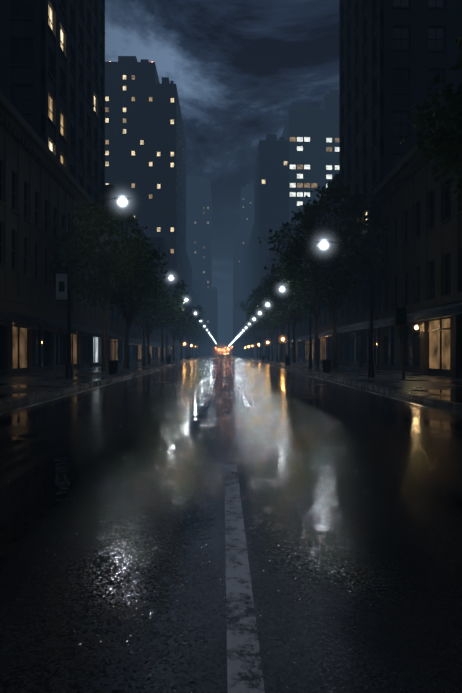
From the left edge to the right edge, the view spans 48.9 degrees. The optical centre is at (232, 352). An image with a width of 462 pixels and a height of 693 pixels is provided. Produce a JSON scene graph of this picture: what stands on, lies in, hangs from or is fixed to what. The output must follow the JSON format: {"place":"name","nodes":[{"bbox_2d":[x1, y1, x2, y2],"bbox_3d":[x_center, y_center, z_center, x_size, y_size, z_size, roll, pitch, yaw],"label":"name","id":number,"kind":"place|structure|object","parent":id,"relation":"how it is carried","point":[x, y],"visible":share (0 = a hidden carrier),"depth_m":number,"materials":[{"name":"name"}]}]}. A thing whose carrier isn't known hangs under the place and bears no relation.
{"place":"outdoors","nodes":[
{"label":"outdoors","id":0,"kind":"place"},
{"bbox_2d":[105,56,159,236],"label":"tower","id":1,"kind":"structure","parent":0,"point":[130,81],"depth_m":145.29,"materials":[{"name":"grey glass"}]},
{"bbox_2d":[186,176,211,354],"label":"tower","id":2,"kind":"structure","parent":0,"point":[198,224],"depth_m":349.53,"materials":[{"name":"grey concrete"}]},
{"bbox_2d":[105,0,338,352],"label":"sky","id":3,"kind":"structure","parent":0,"point":[237,68],"materials":[{"name":"blue"}]},
{"bbox_2d":[0,353,461,692],"bbox_3d":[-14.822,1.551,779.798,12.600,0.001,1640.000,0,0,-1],"label":"road","id":4,"kind":"structure","parent":0,"point":[113,554],"depth_m":4.31,"materials":[{"name":"black asphalt"}]},
{"bbox_2d":[0,356,460,692],"bbox_3d":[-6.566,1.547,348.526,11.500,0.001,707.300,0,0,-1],"label":"road markings","id":5,"kind":"object","parent":4,"relation":"on","point":[235,588],"visible":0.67,"depth_m":3.39,"materials":[{"name":"paint"}]},
{"bbox_2d":[141,373,461,415],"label":"manholes and drains","id":6,"kind":"object","parent":4,"relation":"on","point":[311,397],"visible":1,"depth_m":17.50,"materials":[{"name":"grey metal"}]},
{"bbox_2d":[0,353,461,410],"bbox_3d":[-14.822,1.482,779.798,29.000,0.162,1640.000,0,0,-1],"label":"pavements","id":7,"kind":"structure","parent":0,"point":[444,391],"depth_m":25.75,"materials":[{"name":"grey concrete"}]},
{"bbox_2d":[0,91,124,375],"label":"building","id":8,"kind":"structure","parent":7,"relation":"on","point":[42,190],"depth_m":35.33,"materials":[{"name":"brown stone"}]},
{"bbox_2d":[55,197,130,378],"bbox_3d":[-7.606,-3.569,27.798,4.140,9.960,0.480,0,0,-1],"label":"street lamp","id":9,"kind":"object","parent":7,"relation":"on","point":[61,286],"visible":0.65,"depth_m":27.73,"materials":[{"name":"metal"}]},
{"bbox_2d":[47,199,165,370],"bbox_3d":[-9.660,-5.252,39.816,9.579,13.345,9.276,0,0,-24],"label":"tree","id":10,"kind":"object","parent":7,"relation":"on","point":[122,265],"visible":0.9,"depth_m":38.59,"materials":[{"name":"green plant"}]},
{"bbox_2d":[108,360,117,373],"bbox_3d":[-7.941,0.951,33.792,0.666,0.920,0.620,0,0,-1],"label":"litter bin","id":11,"kind":"object","parent":7,"relation":"on","point":[112,366],"visible":0.98,"depth_m":33.55,"materials":[{"name":"grey metal"}]},
{"bbox_2d":[83,239,167,368],"bbox_3d":[-9.685,-4.423,45.111,8.044,11.693,7.794,0,0,5],"label":"tree","id":12,"kind":"object","parent":7,"relation":"on","point":[132,308],"visible":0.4,"depth_m":45.10,"materials":[{"name":"green plant"}]},
{"bbox_2d":[105,185,171,363],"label":"midrise building","id":13,"kind":"structure","parent":7,"relation":"on","point":[118,324],"depth_m":67.73,"materials":[{"name":"grey concrete"}]},
{"bbox_2d":[127,280,179,363],"bbox_3d":[-9.992,-3.816,61.569,6.984,10.478,7.208,0,0,0],"label":"tree","id":14,"kind":"object","parent":7,"relation":"on","point":[159,309],"visible":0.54,"depth_m":61.61,"materials":[{"name":"green plant"}]},
{"bbox_2d":[142,275,175,365],"bbox_3d":[-7.849,-3.419,54.098,3.618,9.660,0.480,0,0,-1],"label":"street lamp","id":15,"kind":"object","parent":7,"relation":"on","point":[143,358],"visible":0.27,"depth_m":54.00,"materials":[{"name":"metal"}]},
{"bbox_2d":[147,237,177,358],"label":"midrise building","id":16,"kind":"structure","parent":7,"relation":"on","point":[171,267],"depth_m":123.32,"materials":[{"name":"grey concrete"}]},
{"bbox_2d":[139,273,191,361],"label":"tree","id":17,"kind":"object","parent":7,"relation":"on","point":[178,296],"visible":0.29,"depth_m":76.05,"materials":[{"name":"green plant"}]},
{"bbox_2d":[155,77,185,356],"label":"tower wing","id":18,"kind":"structure","parent":7,"relation":"on","point":[170,183],"depth_m":146.03,"materials":[{"name":"grey concrete"}]},
{"bbox_2d":[153,301,193,360],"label":"tree","id":19,"kind":"object","parent":7,"relation":"on","point":[180,327],"visible":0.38,"depth_m":92.09,"materials":[{"name":"green plant"}]},
{"bbox_2d":[166,298,188,361],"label":"street lamp","id":20,"kind":"object","parent":7,"relation":"on","point":[167,335],"visible":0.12,"depth_m":76.51,"materials":[{"name":"metal"}]},
{"bbox_2d":[169,311,197,358],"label":"tree","id":21,"kind":"object","parent":7,"relation":"on","point":[192,323],"visible":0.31,"depth_m":106.48,"materials":[{"name":"green plant"}]},
{"bbox_2d":[186,253,191,354],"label":"building","id":22,"kind":"structure","parent":7,"relation":"on","point":[188,277],"depth_m":198.29,"materials":[{"name":"grey glass"}]},
{"bbox_2d":[180,312,197,359],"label":"street lamp","id":23,"kind":"object","parent":7,"relation":"on","point":[181,339],"visible":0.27,"depth_m":102.69,"materials":[{"name":"metal"}]},
{"bbox_2d":[177,303,205,358],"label":"tree","id":24,"kind":"object","parent":7,"relation":"on","point":[199,313],"visible":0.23,"depth_m":122.88,"materials":[{"name":"green plant"}]},
{"bbox_2d":[184,328,201,356],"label":"tree","id":25,"kind":"object","parent":7,"relation":"on","point":[193,341],"visible":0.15,"depth_m":153.07,"materials":[{"name":"green plant"}]},
{"bbox_2d":[182,314,204,357],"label":"tree","id":26,"kind":"object","parent":7,"relation":"on","point":[197,336],"visible":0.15,"depth_m":138.83,"materials":[{"name":"green plant"}]},
{"bbox_2d":[192,294,196,355],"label":"building","id":27,"kind":"structure","parent":7,"relation":"on","point":[194,303],"depth_m":232.31,"materials":[{"name":"grey glass"}]},
{"bbox_2d":[192,292,199,352],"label":"building","id":28,"kind":"structure","parent":7,"relation":"on","point":[196,296],"depth_m":268.07,"materials":[{"name":"grey glass"}]},
{"bbox_2d":[192,280,201,325],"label":"building","id":29,"kind":"structure","parent":7,"relation":"on","point":[197,286],"depth_m":300.48,"materials":[{"name":"grey glass"}]},
{"bbox_2d":[192,328,207,356],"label":"tree","id":30,"kind":"object","parent":7,"relation":"on","point":[203,338],"visible":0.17,"depth_m":166.53,"materials":[{"name":"green plant"}]},
{"bbox_2d":[199,331,207,355],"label":"tree","id":31,"kind":"object","parent":7,"relation":"on","point":[204,341],"visible":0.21,"depth_m":193.89,"materials":[{"name":"green plant"}]},
{"bbox_2d":[212,287,217,353],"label":"tower","id":32,"kind":"structure","parent":7,"relation":"on","point":[214,319],"depth_m":639.61,"materials":[{"name":"grey glass"}]},
{"bbox_2d":[233,281,233,346],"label":"building","id":33,"kind":"structure","parent":7,"relation":"on","point":[233,312],"depth_m":630.19,"materials":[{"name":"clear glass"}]},
{"bbox_2d":[234,272,234,351],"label":"building","id":34,"kind":"structure","parent":7,"relation":"on","point":[234,309],"depth_m":578.36,"materials":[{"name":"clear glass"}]},
{"bbox_2d":[235,269,235,336],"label":"building","id":35,"kind":"structure","parent":7,"relation":"on","point":[235,302],"depth_m":532.22,"materials":[{"name":"grey glass"}]},
{"bbox_2d":[236,265,239,353],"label":"building","id":36,"kind":"structure","parent":7,"relation":"on","point":[236,302],"depth_m":494.75,"materials":[{"name":"grey glass"}]},
{"bbox_2d":[237,266,239,334],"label":"building","id":37,"kind":"structure","parent":7,"relation":"on","point":[238,301],"depth_m":431.58,"materials":[{"name":"grey glass"}]},
{"bbox_2d":[239,262,240,350],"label":"building","id":38,"kind":"structure","parent":7,"relation":"on","point":[240,299],"depth_m":384.97,"materials":[{"name":"grey glass"}]},
{"bbox_2d":[238,333,248,355],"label":"tree","id":39,"kind":"object","parent":7,"relation":"on","point":[239,338],"visible":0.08,"depth_m":195.07,"materials":[{"name":"green plant"}]},
{"bbox_2d":[241,244,247,353],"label":"building","id":40,"kind":"structure","parent":7,"relation":"on","point":[242,276],"depth_m":344.71,"materials":[{"name":"grey glass"}]},
{"bbox_2d":[244,244,248,354],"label":"building","id":41,"kind":"structure","parent":7,"relation":"on","point":[246,279],"depth_m":299.71,"materials":[{"name":"grey glass"}]},
{"bbox_2d":[243,324,251,356],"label":"tree","id":42,"kind":"object","parent":7,"relation":"on","point":[250,342],"visible":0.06,"depth_m":166.00,"materials":[{"name":"green plant"}]},
{"bbox_2d":[248,224,253,354],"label":"building","id":43,"kind":"structure","parent":7,"relation":"on","point":[251,266],"depth_m":237.81,"materials":[{"name":"grey glass"}]},
{"bbox_2d":[241,325,260,354],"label":"tree","id":44,"kind":"object","parent":7,"relation":"on","point":[244,334],"visible":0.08,"depth_m":152.90,"materials":[{"name":"green plant"}]},
{"bbox_2d":[235,283,276,358],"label":"tree","id":45,"kind":"object","parent":7,"relation":"on","point":[248,320],"visible":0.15,"depth_m":109.06,"materials":[{"name":"green plant"}]},
{"bbox_2d":[246,329,268,354],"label":"tree","id":46,"kind":"object","parent":7,"relation":"on","point":[252,337],"visible":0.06,"depth_m":137.22,"materials":[{"name":"green plant"}]},
{"bbox_2d":[252,318,269,360],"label":"street lamp","id":47,"kind":"object","parent":7,"relation":"on","point":[268,343],"visible":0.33,"depth_m":92.04,"materials":[{"name":"metal"}]},
{"bbox_2d":[245,316,276,358],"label":"tree","id":48,"kind":"object","parent":7,"relation":"on","point":[256,334],"visible":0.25,"depth_m":122.83,"materials":[{"name":"green plant"}]},
{"bbox_2d":[257,312,278,361],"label":"street lamp","id":49,"kind":"object","parent":7,"relation":"on","point":[277,359],"visible":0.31,"depth_m":78.00,"materials":[{"name":"metal"}]},
{"bbox_2d":[245,288,290,359],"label":"tree","id":50,"kind":"object","parent":7,"relation":"on","point":[270,326],"visible":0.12,"depth_m":94.91,"materials":[{"name":"green plant"}]},
{"bbox_2d":[246,266,300,361],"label":"tree","id":51,"kind":"object","parent":7,"relation":"on","point":[281,325],"visible":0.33,"depth_m":80.13,"materials":[{"name":"green plant"}]},
{"bbox_2d":[264,303,290,363],"bbox_3d":[5.698,-2.469,64.359,3.413,7.760,0.480,0,0,-1],"label":"street lamp","id":52,"kind":"object","parent":7,"relation":"on","point":[288,329],"visible":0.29,"depth_m":64.32,"materials":[{"name":"metal"}]},
{"bbox_2d":[259,224,301,357],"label":"midrise building","id":53,"kind":"structure","parent":7,"relation":"on","point":[268,262],"depth_m":130.09,"materials":[{"name":"grey glass"}]},
{"bbox_2d":[285,357,290,364],"bbox_3d":[6.558,0.951,60.075,0.666,0.920,0.620,0,0,-1],"label":"litter bin","id":54,"kind":"object","parent":7,"relation":"on","point":[288,360],"visible":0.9,"depth_m":59.83,"materials":[{"name":"grey"}]},
{"bbox_2d":[259,263,323,363],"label":"tree","id":55,"kind":"object","parent":7,"relation":"on","point":[274,289],"visible":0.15,"depth_m":65.80,"materials":[{"name":"green plant"}]},
{"bbox_2d":[277,287,312,367],"bbox_3d":[5.998,-2.469,48.662,3.413,7.760,0.480,0,0,-1],"label":"street lamp","id":56,"kind":"object","parent":7,"relation":"on","point":[310,365],"visible":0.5,"depth_m":48.62,"materials":[{"name":"metal"}]},
{"bbox_2d":[276,174,338,363],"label":"midrise building","id":57,"kind":"structure","parent":7,"relation":"on","point":[325,344],"depth_m":70.27,"materials":[{"name":"grey concrete"}]},
{"bbox_2d":[264,224,358,366],"bbox_3d":[8.312,-5.585,52.218,10.058,14.012,9.739,0,0,7],"label":"tree","id":58,"kind":"object","parent":7,"relation":"on","point":[299,297],"visible":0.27,"depth_m":51.47,"materials":[{"name":"green plant"}]},
{"bbox_2d":[258,176,388,368],"bbox_3d":[7.864,-6.799,44.225,10.886,16.446,10.286,0,0,-13],"label":"tree","id":59,"kind":"object","parent":7,"relation":"on","point":[344,281],"visible":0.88,"depth_m":43.00,"materials":[{"name":"green plant"}]},
{"bbox_2d":[322,359,330,371],"bbox_3d":[6.899,0.951,37.077,0.666,0.920,0.620,0,0,-1],"label":"litter bin","id":60,"kind":"object","parent":7,"relation":"on","point":[326,365],"visible":0.98,"depth_m":36.83,"materials":[{"name":"grey metal"}]},
{"bbox_2d":[316,240,375,377],"bbox_3d":[6.381,-2.469,28.666,3.413,7.760,0.480,0,0,-1],"label":"street lamp","id":61,"kind":"object","parent":7,"relation":"on","point":[371,369],"visible":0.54,"depth_m":28.62,"materials":[{"name":"metal"}]},
{"bbox_2d":[395,297,407,379],"bbox_3d":[8.724,-0.719,26.102,0.670,4.260,0.295,0,0,-1],"label":"signal post","id":62,"kind":"object","parent":7,"relation":"on","point":[400,316],"visible":0.94,"depth_m":25.98,"materials":[{"name":"metal"}]},
{"bbox_2d":[363,108,461,377],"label":"building","id":63,"kind":"structure","parent":7,"relation":"on","point":[422,244],"depth_m":33.77,"materials":[{"name":"brown stone"}]},
{"bbox_2d":[398,38,461,203],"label":"tree","id":64,"kind":"object","parent":7,"relation":"on","point":[450,152],"visible":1,"depth_m":21.70,"materials":[{"name":"green plant"}]},
{"bbox_2d":[233,225,239,280],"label":"tower","id":65,"kind":"structure","parent":0,"point":[236,246],"depth_m":700.15,"materials":[{"name":"grey glass"}]},
{"label":"ground","id":66,"kind":"structure","parent":0,"visible":0},
{"bbox_2d":[0,0,104,210],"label":"skyscraper","id":67,"kind":"structure","parent":66,"relation":"on","point":[52,71],"depth_m":43.56,"materials":[{"name":"grey concrete"}]},
{"bbox_2d":[240,184,253,261],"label":"tower","id":68,"kind":"structure","parent":66,"relation":"on","point":[247,209],"depth_m":430.22,"materials":[{"name":"grey glass"}]},
{"bbox_2d":[254,134,288,356],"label":"tower","id":69,"kind":"structure","parent":66,"relation":"on","point":[271,190],"depth_m":185.17,"materials":[{"name":"grey glass"}]},
{"bbox_2d":[282,104,324,223],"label":"tower","id":70,"kind":"structure","parent":66,"relation":"on","point":[303,133],"depth_m":215.51,"materials":[{"name":"grey glass"}]},
{"bbox_2d":[319,90,338,186],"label":"skyscraper","id":71,"kind":"structure","parent":66,"relation":"on","point":[330,103],"depth_m":216.22,"materials":[{"name":"grey glass"}]},
{"bbox_2d":[326,0,461,368],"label":"skyscraper","id":72,"kind":"structure","parent":66,"relation":"on","point":[394,55],"depth_m":43.38,"materials":[{"name":"grey concrete"}]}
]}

